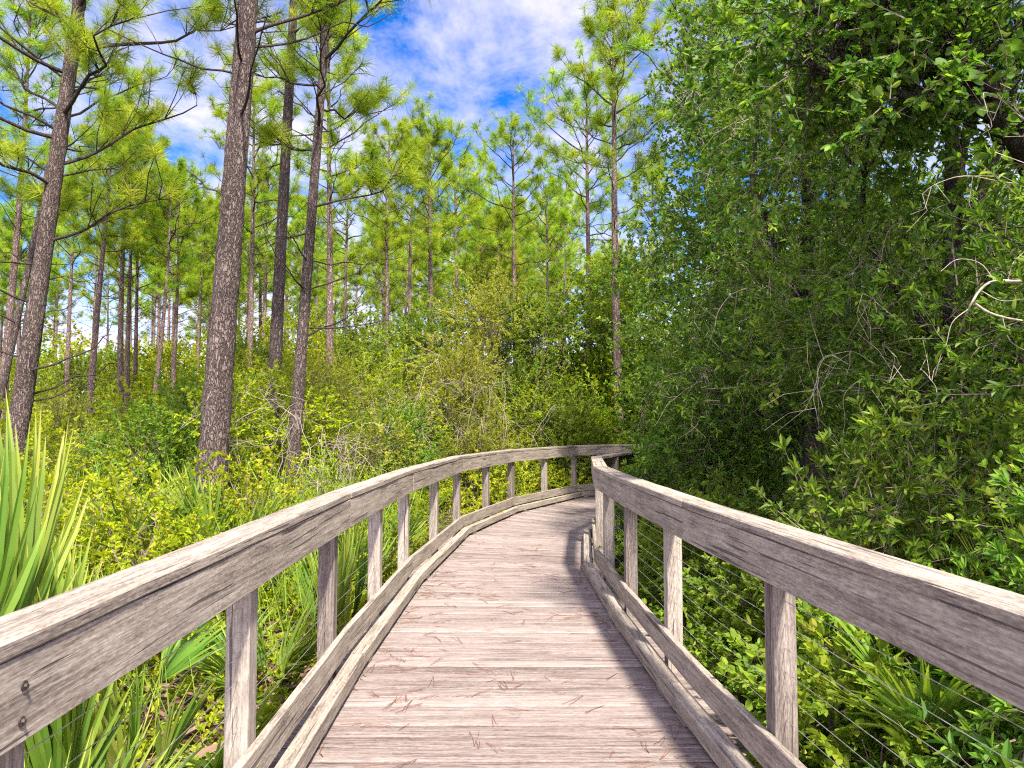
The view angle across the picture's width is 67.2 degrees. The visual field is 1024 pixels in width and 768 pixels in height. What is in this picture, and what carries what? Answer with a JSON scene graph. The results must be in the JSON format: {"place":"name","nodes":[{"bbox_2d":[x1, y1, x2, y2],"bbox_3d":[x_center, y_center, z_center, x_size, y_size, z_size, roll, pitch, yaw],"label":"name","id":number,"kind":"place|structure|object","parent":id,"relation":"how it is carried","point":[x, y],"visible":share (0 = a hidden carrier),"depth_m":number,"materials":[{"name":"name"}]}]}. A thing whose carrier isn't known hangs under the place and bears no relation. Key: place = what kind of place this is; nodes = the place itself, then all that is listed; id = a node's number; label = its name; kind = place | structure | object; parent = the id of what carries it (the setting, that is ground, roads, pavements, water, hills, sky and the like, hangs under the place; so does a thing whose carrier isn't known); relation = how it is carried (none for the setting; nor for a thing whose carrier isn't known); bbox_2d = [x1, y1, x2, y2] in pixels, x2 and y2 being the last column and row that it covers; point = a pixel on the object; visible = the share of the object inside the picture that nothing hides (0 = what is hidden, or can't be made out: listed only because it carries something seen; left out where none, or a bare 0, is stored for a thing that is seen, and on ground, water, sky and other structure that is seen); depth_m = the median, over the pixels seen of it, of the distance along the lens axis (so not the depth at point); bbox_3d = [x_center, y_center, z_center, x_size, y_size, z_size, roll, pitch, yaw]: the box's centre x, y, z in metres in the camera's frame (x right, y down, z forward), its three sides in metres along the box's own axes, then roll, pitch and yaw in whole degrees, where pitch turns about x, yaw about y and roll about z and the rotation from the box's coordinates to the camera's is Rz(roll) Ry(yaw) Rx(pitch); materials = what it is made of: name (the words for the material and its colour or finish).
{"place":"outdoors","nodes":[
{"label":"outdoors","id":0,"kind":"place"},
{"bbox_2d":[62,486,922,767],"bbox_3d":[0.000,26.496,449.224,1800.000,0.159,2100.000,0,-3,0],"label":"ground","id":1,"kind":"structure","parent":0,"point":[619,559],"depth_m":6.36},
{"bbox_2d":[0,198,67,362],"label":"pine tree","id":2,"kind":"object","parent":1,"relation":"on","point":[9,212],"visible":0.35,"depth_m":41.17,"materials":[{"name":"green plant"}]},
{"bbox_2d":[0,388,102,742],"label":"saw palmetto","id":3,"kind":"object","parent":1,"relation":"on","point":[27,569],"visible":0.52,"depth_m":3.05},
{"bbox_2d":[0,379,116,466],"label":"shrub","id":4,"kind":"object","parent":1,"relation":"on","point":[57,418],"visible":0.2,"depth_m":16.56,"materials":[{"name":"green plant"}]},
{"bbox_2d":[0,0,127,441],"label":"pine tree","id":5,"kind":"object","parent":1,"relation":"on","point":[28,16],"visible":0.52,"depth_m":21.68,"materials":[{"name":"green plant"}]},
{"bbox_2d":[25,154,120,417],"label":"pine tree","id":6,"kind":"object","parent":1,"relation":"on","point":[71,284],"visible":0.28,"depth_m":29.32,"materials":[{"name":"green plant"}]},
{"bbox_2d":[31,346,116,447],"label":"shrub","id":7,"kind":"object","parent":1,"relation":"on","point":[74,363],"visible":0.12,"depth_m":29.86,"materials":[{"name":"green plant"}]},
{"bbox_2d":[15,545,133,767],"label":"saw palmetto","id":8,"kind":"object","parent":1,"relation":"on","point":[73,734],"visible":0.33,"depth_m":2.99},
{"bbox_2d":[3,414,152,543],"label":"shrub","id":9,"kind":"object","parent":1,"relation":"on","point":[72,456],"visible":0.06,"depth_m":8.80,"materials":[{"name":"green plant"}]},
{"bbox_2d":[31,412,146,490],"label":"shrub","id":10,"kind":"object","parent":1,"relation":"on","point":[89,431],"visible":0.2,"depth_m":11.63,"materials":[{"name":"green plant"}]},
{"bbox_2d":[8,453,186,692],"bbox_3d":[-3.704,1.588,6.084,2.804,2.074,1.677,-3,-4,39],"label":"shrub","id":11,"kind":"object","parent":1,"relation":"on","point":[62,518],"visible":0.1,"depth_m":6.17,"materials":[{"name":"green plant"}]},
{"bbox_2d":[0,0,195,417],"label":"pine tree","id":12,"kind":"object","parent":1,"relation":"on","point":[5,375],"visible":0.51,"depth_m":18.26,"materials":[{"name":"green plant"}]},
{"bbox_2d":[62,65,170,426],"bbox_3d":[-12.044,-3.066,23.311,3.009,13.229,3.862,0,-3,4],"label":"pine tree","id":13,"kind":"object","parent":1,"relation":"on","point":[98,299],"visible":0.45,"depth_m":23.38,"materials":[{"name":"green plant"}]},
{"bbox_2d":[53,372,192,486],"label":"shrub","id":14,"kind":"object","parent":1,"relation":"on","point":[119,401],"visible":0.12,"depth_m":15.45,"materials":[{"name":"green plant"}]},
{"bbox_2d":[60,95,191,456],"bbox_3d":[-13.207,-3.097,26.497,3.744,13.709,3.840,-1,-3,13],"label":"pine tree","id":15,"kind":"object","parent":1,"relation":"on","point":[120,337],"visible":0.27,"depth_m":26.02,"materials":[{"name":"green plant"}]},
{"bbox_2d":[76,122,199,429],"bbox_3d":[-13.689,-2.967,27.203,3.675,13.374,4.371,-1,-3,20],"label":"pine tree","id":16,"kind":"object","parent":1,"relation":"on","point":[113,255],"visible":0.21,"depth_m":26.92,"materials":[{"name":"green plant"}]},
{"bbox_2d":[55,539,225,764],"bbox_3d":[-2.257,1.501,4.141,0.868,1.404,1.427,-2,-3,26],"label":"saw palmetto","id":17,"kind":"object","parent":1,"relation":"on","point":[175,662],"visible":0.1,"depth_m":4.40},
{"bbox_2d":[51,457,237,731],"bbox_3d":[-2.954,1.565,5.805,2.315,2.011,2.239,-1,-3,12],"label":"shrub","id":18,"kind":"object","parent":1,"relation":"on","point":[159,545],"visible":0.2,"depth_m":5.98,"materials":[{"name":"green plant"}]},
{"bbox_2d":[0,0,292,457],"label":"pine tree","id":19,"kind":"object","parent":1,"relation":"on","point":[54,190],"visible":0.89,"depth_m":10.66,"materials":[{"name":"green plant"}]},
{"bbox_2d":[95,340,197,456],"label":"shrub","id":20,"kind":"object","parent":1,"relation":"on","point":[141,384],"visible":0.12,"depth_m":28.43,"materials":[{"name":"green plant"}]},
{"bbox_2d":[92,161,204,417],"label":"pine tree","id":21,"kind":"object","parent":1,"relation":"on","point":[136,335],"visible":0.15,"depth_m":28.50,"materials":[{"name":"green plant"}]},
{"bbox_2d":[86,667,213,767],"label":"saw palmetto","id":22,"kind":"object","parent":1,"relation":"on","point":[170,735],"visible":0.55,"depth_m":3.49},
{"bbox_2d":[53,396,251,508],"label":"shrub","id":23,"kind":"object","parent":1,"relation":"on","point":[188,442],"visible":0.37,"depth_m":10.75,"materials":[{"name":"green plant"}]},
{"bbox_2d":[116,162,216,394],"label":"pine tree","id":24,"kind":"object","parent":1,"relation":"on","point":[177,269],"visible":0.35,"depth_m":27.17,"materials":[{"name":"green plant"}]},
{"bbox_2d":[118,143,219,412],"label":"pine tree","id":25,"kind":"object","parent":1,"relation":"on","point":[160,272],"visible":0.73,"depth_m":25.26,"materials":[{"name":"green plant"}]},
{"bbox_2d":[109,368,263,479],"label":"shrub","id":26,"kind":"object","parent":1,"relation":"on","point":[163,390],"visible":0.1,"depth_m":14.64,"materials":[{"name":"green plant"}]},
{"bbox_2d":[62,438,316,639],"bbox_3d":[-3.133,1.770,7.554,2.713,2.493,2.426,1,-3,-22],"label":"shrub","id":27,"kind":"object","parent":1,"relation":"on","point":[146,539],"visible":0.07,"depth_m":7.23,"materials":[{"name":"green plant"}]},
{"bbox_2d":[170,190,248,386],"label":"pine tree","id":28,"kind":"object","parent":1,"relation":"on","point":[205,267],"visible":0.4,"depth_m":36.02,"materials":[{"name":"green plant"}]},
{"bbox_2d":[83,576,386,767],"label":"leaf litter","id":29,"kind":"object","parent":1,"relation":"on","point":[209,748],"visible":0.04,"depth_m":5.29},
{"bbox_2d":[132,456,340,619],"bbox_3d":[-2.813,1.569,7.865,2.520,1.712,1.800,0,-3,0],"label":"saw palmetto","id":30,"kind":"object","parent":1,"relation":"on","point":[194,490],"visible":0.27,"depth_m":7.45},
{"bbox_2d":[23,439,450,765],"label":"tall grass","id":31,"kind":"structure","parent":1,"relation":"on","point":[260,611],"depth_m":6.33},
{"bbox_2d":[24,452,464,767],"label":"ground cover","id":32,"kind":"object","parent":1,"relation":"on","point":[211,717],"visible":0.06,"depth_m":6.18,"materials":[{"name":"green plant"}]},
{"bbox_2d":[130,357,360,507],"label":"shrub","id":33,"kind":"object","parent":1,"relation":"on","point":[266,433],"visible":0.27,"depth_m":11.68,"materials":[{"name":"green plant"}]},
{"bbox_2d":[103,0,401,498],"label":"pine tree","id":34,"kind":"object","parent":1,"relation":"on","point":[216,407],"visible":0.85,"depth_m":8.99,"materials":[{"name":"brown plant"}]},
{"bbox_2d":[181,597,346,706],"bbox_3d":[-1.844,2.118,5.231,1.183,1.406,1.447,-1,-3,16],"label":"saw palmetto","id":35,"kind":"object","parent":1,"relation":"on","point":[286,665],"visible":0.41,"depth_m":5.31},
{"bbox_2d":[195,51,333,399],"bbox_3d":[-8.596,-3.960,25.814,4.235,15.091,5.098,-1,-3,12],"label":"pine tree","id":36,"kind":"object","parent":1,"relation":"on","point":[261,164],"visible":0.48,"depth_m":26.08,"materials":[{"name":"green plant"}]},
{"bbox_2d":[147,435,397,618],"bbox_3d":[-2.551,1.676,8.145,3.068,2.269,1.835,0,-3,4],"label":"shrub","id":37,"kind":"object","parent":1,"relation":"on","point":[259,491],"visible":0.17,"depth_m":7.97,"materials":[{"name":"green plant"}]},
{"bbox_2d":[240,142,305,376],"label":"pine tree","id":38,"kind":"object","parent":1,"relation":"on","point":[267,210],"visible":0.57,"depth_m":38.27,"materials":[{"name":"green plant"}]},
{"bbox_2d":[200,0,374,473],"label":"pine tree","id":39,"kind":"object","parent":1,"relation":"on","point":[276,331],"visible":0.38,"depth_m":14.64,"materials":[{"name":"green plant"}]},
{"bbox_2d":[245,194,335,340],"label":"pine tree","id":40,"kind":"object","parent":1,"relation":"on","point":[314,292],"visible":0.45,"depth_m":42.10,"materials":[{"name":"green plant"}]},
{"bbox_2d":[236,310,359,424],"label":"shrub","id":41,"kind":"object","parent":1,"relation":"on","point":[266,330],"visible":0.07,"depth_m":32.87,"materials":[{"name":"green plant"}]},
{"bbox_2d":[233,351,375,488],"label":"shrub","id":42,"kind":"object","parent":1,"relation":"on","point":[317,385],"visible":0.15,"depth_m":14.96,"materials":[{"name":"green plant"}]},
{"bbox_2d":[203,0,439,496],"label":"pine tree","id":43,"kind":"object","parent":1,"relation":"on","point":[270,133],"visible":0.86,"depth_m":11.13,"materials":[{"name":"green plant"}]},
{"bbox_2d":[287,522,367,635],"bbox_3d":[-1.570,1.689,6.484,0.729,1.358,1.192,0,-3,0],"label":"saw palmetto","id":44,"kind":"object","parent":1,"relation":"on","point":[346,570],"visible":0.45,"depth_m":6.39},
{"bbox_2d":[257,447,397,604],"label":"shrub","id":45,"kind":"object","parent":1,"relation":"on","point":[317,473],"visible":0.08,"depth_m":9.67,"materials":[{"name":"green plant"}]},
{"bbox_2d":[252,0,417,430],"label":"pine tree","id":46,"kind":"object","parent":1,"relation":"on","point":[347,184],"visible":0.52,"depth_m":24.05,"materials":[{"name":"green plant"}]},
{"bbox_2d":[287,348,394,460],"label":"shrub","id":47,"kind":"object","parent":1,"relation":"on","point":[326,369],"visible":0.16,"depth_m":19.59,"materials":[{"name":"green plant"}]},
{"bbox_2d":[299,151,392,406],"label":"pine tree","id":48,"kind":"object","parent":1,"relation":"on","point":[349,257],"visible":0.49,"depth_m":34.31,"materials":[{"name":"green plant"}]},
{"bbox_2d":[275,393,425,530],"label":"shrub","id":49,"kind":"object","parent":1,"relation":"on","point":[374,446],"visible":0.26,"depth_m":12.49,"materials":[{"name":"green plant"}]},
{"bbox_2d":[316,306,425,461],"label":"shrub","id":50,"kind":"object","parent":1,"relation":"on","point":[357,348],"visible":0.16,"depth_m":26.60,"materials":[{"name":"green plant"}]},
{"bbox_2d":[337,217,407,370],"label":"pine tree","id":51,"kind":"object","parent":1,"relation":"on","point":[382,278],"visible":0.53,"depth_m":44.76,"materials":[{"name":"green plant"}]},
{"bbox_2d":[2,316,748,421],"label":"wood","id":52,"kind":"object","parent":1,"relation":"on","point":[61,343],"visible":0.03,"depth_m":49.62,"materials":[{"name":"green plant"}]},
{"bbox_2d":[336,114,443,400],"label":"pine tree","id":53,"kind":"object","parent":1,"relation":"on","point":[396,138],"visible":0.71,"depth_m":29.23,"materials":[{"name":"green plant"}]},
{"bbox_2d":[341,398,451,528],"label":"shrub","id":54,"kind":"object","parent":1,"relation":"on","point":[409,418],"visible":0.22,"depth_m":14.42,"materials":[{"name":"green plant"}]},
{"bbox_2d":[326,338,472,476],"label":"shrub","id":55,"kind":"object","parent":1,"relation":"on","point":[396,370],"visible":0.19,"depth_m":17.77,"materials":[{"name":"green plant"}]},
{"bbox_2d":[360,132,462,413],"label":"pine tree","id":56,"kind":"object","parent":1,"relation":"on","point":[416,257],"visible":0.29,"depth_m":36.20,"materials":[{"name":"green plant"}]},
{"bbox_2d":[343,290,490,488],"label":"shrub","id":57,"kind":"object","parent":1,"relation":"on","point":[417,330],"visible":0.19,"depth_m":23.74,"materials":[{"name":"green plant"}]},
{"bbox_2d":[374,89,483,442],"bbox_3d":[-3.618,-3.945,30.791,4.585,15.762,3.565,-2,-4,34],"label":"pine tree","id":58,"kind":"object","parent":1,"relation":"on","point":[419,123],"visible":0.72,"depth_m":30.91,"materials":[{"name":"green plant"}]},
{"bbox_2d":[415,144,499,403],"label":"pine tree","id":59,"kind":"object","parent":1,"relation":"on","point":[462,262],"visible":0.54,"depth_m":38.25,"materials":[{"name":"green plant"}]},
{"bbox_2d":[135,447,780,521],"bbox_3d":[-0.475,2.328,19.900,17.730,1.831,12.808,0,-3,0],"label":"ground cover","id":60,"kind":"object","parent":1,"relation":"on","point":[500,485],"visible":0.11,"depth_m":16.35,"materials":[{"name":"green plant"}]},
{"bbox_2d":[387,329,536,508],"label":"shrub","id":61,"kind":"object","parent":1,"relation":"on","point":[458,376],"visible":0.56,"depth_m":18.58,"materials":[{"name":"green plant"}]},
{"bbox_2d":[437,412,518,512],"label":"shrub","id":62,"kind":"object","parent":1,"relation":"on","point":[472,446],"visible":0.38,"depth_m":17.86,"materials":[{"name":"green plant"}]},
{"bbox_2d":[406,259,590,493],"bbox_3d":[-1.072,-0.019,22.809,6.722,7.436,6.362,-2,-4,38],"label":"shrub","id":63,"kind":"object","parent":1,"relation":"on","point":[479,331],"visible":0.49,"depth_m":22.22,"materials":[{"name":"green plant"}]},
{"bbox_2d":[468,196,535,392],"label":"pine tree","id":64,"kind":"object","parent":1,"relation":"on","point":[495,221],"visible":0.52,"depth_m":42.81,"materials":[{"name":"green plant"}]},
{"bbox_2d":[449,104,562,402],"bbox_3d":[0.163,-3.321,29.175,4.823,14.295,4.014,2,-4,-32],"label":"pine tree","id":65,"kind":"object","parent":1,"relation":"on","point":[512,125],"visible":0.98,"depth_m":28.78,"materials":[{"name":"green plant"}]},
{"bbox_2d":[469,375,569,502],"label":"shrub","id":66,"kind":"object","parent":1,"relation":"on","point":[513,427],"visible":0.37,"depth_m":20.02,"materials":[{"name":"green plant"}]},
{"bbox_2d":[442,279,629,497],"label":"shrub","id":67,"kind":"object","parent":1,"relation":"on","point":[545,326],"visible":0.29,"depth_m":21.98,"materials":[{"name":"green plant"}]},
{"bbox_2d":[497,158,585,391],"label":"pine tree","id":68,"kind":"object","parent":1,"relation":"on","point":[552,273],"visible":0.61,"depth_m":36.26,"materials":[{"name":"green plant"}]},
{"bbox_2d":[510,175,602,368],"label":"pine tree","id":69,"kind":"object","parent":1,"relation":"on","point":[574,260],"visible":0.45,"depth_m":42.27,"materials":[{"name":"green plant"}]},
{"bbox_2d":[510,389,621,501],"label":"shrub","id":70,"kind":"object","parent":1,"relation":"on","point":[577,436],"visible":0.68,"depth_m":20.06,"materials":[{"name":"green plant"}]},
{"bbox_2d":[515,37,643,391],"bbox_3d":[2.852,-4.292,27.095,5.251,16.067,4.415,2,-4,-34],"label":"pine tree","id":71,"kind":"object","parent":1,"relation":"on","point":[585,92],"visible":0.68,"depth_m":27.33,"materials":[{"name":"green plant"}]},
{"bbox_2d":[498,266,662,482],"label":"shrub","id":72,"kind":"object","parent":1,"relation":"on","point":[575,310],"visible":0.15,"depth_m":23.51,"materials":[{"name":"green plant"}]},
{"bbox_2d":[534,0,684,443],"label":"pine tree","id":73,"kind":"object","parent":1,"relation":"on","point":[605,15],"visible":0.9,"depth_m":22.21,"materials":[{"name":"green plant"}]},
{"bbox_2d":[546,249,677,426],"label":"shrub","id":74,"kind":"object","parent":1,"relation":"on","point":[647,288],"visible":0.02,"depth_m":25.30,"materials":[{"name":"green plant"}]},
{"bbox_2d":[543,230,713,470],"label":"shrub","id":75,"kind":"object","parent":1,"relation":"on","point":[595,382],"visible":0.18,"depth_m":23.08,"materials":[{"name":"green plant"}]},
{"bbox_2d":[607,148,698,321],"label":"pine tree","id":76,"kind":"object","parent":1,"relation":"on","point":[645,191],"visible":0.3,"depth_m":30.43,"materials":[{"name":"green plant"}]},
{"bbox_2d":[594,0,786,372],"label":"pine tree","id":77,"kind":"object","parent":1,"relation":"on","point":[639,43],"visible":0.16,"depth_m":19.08,"materials":[{"name":"green plant"}]},
{"bbox_2d":[618,479,768,652],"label":"shrub","id":78,"kind":"object","parent":1,"relation":"on","point":[656,537],"visible":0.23,"depth_m":7.14,"materials":[{"name":"green plant"}]},
{"bbox_2d":[617,462,789,608],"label":"shrub","id":79,"kind":"object","parent":1,"relation":"on","point":[727,487],"visible":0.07,"depth_m":8.49,"materials":[{"name":"green plant"}]},
{"bbox_2d":[614,387,805,557],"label":"shrub","id":80,"kind":"object","parent":1,"relation":"on","point":[663,450],"visible":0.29,"depth_m":10.32,"materials":[{"name":"green plant"}]},
{"bbox_2d":[583,42,841,478],"bbox_3d":[4.314,-1.948,16.332,5.257,10.210,4.546,-2,-4,29],"label":"evergreen tree","id":81,"kind":"object","parent":1,"relation":"on","point":[655,286],"visible":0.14,"depth_m":16.23,"materials":[{"name":"green plant"}]},
{"bbox_2d":[595,203,837,477],"bbox_3d":[5.750,-0.879,20.418,7.408,8.646,7.170,-1,-3,13],"label":"shrub","id":82,"kind":"object","parent":1,"relation":"on","point":[616,380],"visible":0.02,"depth_m":21.21,"materials":[{"name":"green plant"}]},
{"bbox_2d":[596,0,922,516],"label":"evergreen tree","id":83,"kind":"object","parent":1,"relation":"on","point":[688,60],"visible":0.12,"depth_m":12.71,"materials":[{"name":"green plant"}]},
{"bbox_2d":[653,518,895,708],"bbox_3d":[1.855,1.788,5.545,1.514,1.687,1.897,2,-4,-35],"label":"shrub","id":84,"kind":"object","parent":1,"relation":"on","point":[758,623],"visible":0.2,"depth_m":5.58,"materials":[{"name":"green plant"}]},
{"bbox_2d":[598,504,998,767],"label":"ground cover","id":85,"kind":"object","parent":1,"relation":"on","point":[920,761],"visible":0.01,"depth_m":5.12,"materials":[{"name":"green plant"}]},
{"bbox_2d":[615,0,1020,537],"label":"evergreen tree","id":86,"kind":"object","parent":1,"relation":"on","point":[703,372],"visible":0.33,"depth_m":9.31,"materials":[{"name":"green plant"}]},
{"bbox_2d":[715,607,976,767],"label":"shrub","id":87,"kind":"object","parent":1,"relation":"on","point":[830,742],"visible":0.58,"depth_m":3.59,"materials":[{"name":"green plant"}]},
{"bbox_2d":[682,0,1023,259],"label":"oak tree","id":88,"kind":"object","parent":1,"relation":"on","point":[934,22],"visible":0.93,"depth_m":5.06,"materials":[{"name":"green plant"}]},
{"bbox_2d":[647,0,1023,173],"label":"heart leaf vine","id":89,"kind":"object","parent":88,"relation":"attached to","point":[1016,44],"visible":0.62,"depth_m":4.73,"materials":[{"name":"green plant"}]},
{"bbox_2d":[690,0,1023,569],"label":"evergreen tree","id":90,"kind":"object","parent":1,"relation":"on","point":[814,325],"visible":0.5,"depth_m":6.38,"materials":[{"name":"green plant"}]},
{"bbox_2d":[735,547,998,767],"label":"shrub","id":91,"kind":"object","parent":1,"relation":"on","point":[824,615],"visible":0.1,"depth_m":4.04,"materials":[{"name":"green plant"}]},
{"bbox_2d":[730,71,1023,765],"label":"evergreen tree","id":92,"kind":"object","parent":1,"relation":"on","point":[965,361],"visible":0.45,"depth_m":4.62,"materials":[{"name":"green plant"}]},
{"bbox_2d":[733,373,1023,765],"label":"shrub","id":93,"kind":"object","parent":1,"relation":"on","point":[866,455],"visible":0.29,"depth_m":4.82,"materials":[{"name":"green plant"}]},
{"bbox_2d":[771,162,1023,534],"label":"evergreen tree","id":94,"kind":"object","parent":1,"relation":"on","point":[1018,216],"visible":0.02,"depth_m":11.63,"materials":[{"name":"green plant"}]},
{"bbox_2d":[810,612,1023,767],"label":"saw palmetto","id":95,"kind":"object","parent":1,"relation":"on","point":[948,700],"visible":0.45,"depth_m":3.20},
{"bbox_2d":[858,454,1023,767],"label":"shrub","id":96,"kind":"object","parent":1,"relation":"on","point":[1014,570],"visible":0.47,"depth_m":2.99,"materials":[{"name":"green plant"}]},
{"bbox_2d":[922,443,1023,592],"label":"shrub","id":97,"kind":"object","parent":1,"relation":"on","point":[991,491],"visible":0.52,"depth_m":3.72,"materials":[{"name":"green plant"}]},
{"bbox_2d":[0,0,1023,418],"label":"sky","id":98,"kind":"structure","parent":0,"point":[475,54],"materials":[{"name":"blue"}]},
{"bbox_2d":[268,495,759,767],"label":"boardwalk path","id":99,"kind":"structure","parent":0,"point":[549,729],"depth_m":4.79,"materials":[{"name":"grey wood"}]},
{"bbox_2d":[0,444,735,767],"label":"wooden railing","id":100,"kind":"object","parent":99,"relation":"on","point":[61,654],"visible":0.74,"depth_m":3.11,"materials":[{"name":"grey wood"}]},
{"bbox_2d":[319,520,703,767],"bbox_3d":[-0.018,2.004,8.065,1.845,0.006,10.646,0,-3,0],"label":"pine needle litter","id":101,"kind":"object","parent":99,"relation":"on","point":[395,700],"visible":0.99,"depth_m":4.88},
{"bbox_2d":[583,448,1023,767],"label":"wooden railing","id":102,"kind":"object","parent":99,"relation":"on","point":[970,631],"visible":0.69,"depth_m":3.23,"materials":[{"name":"grey wood"}]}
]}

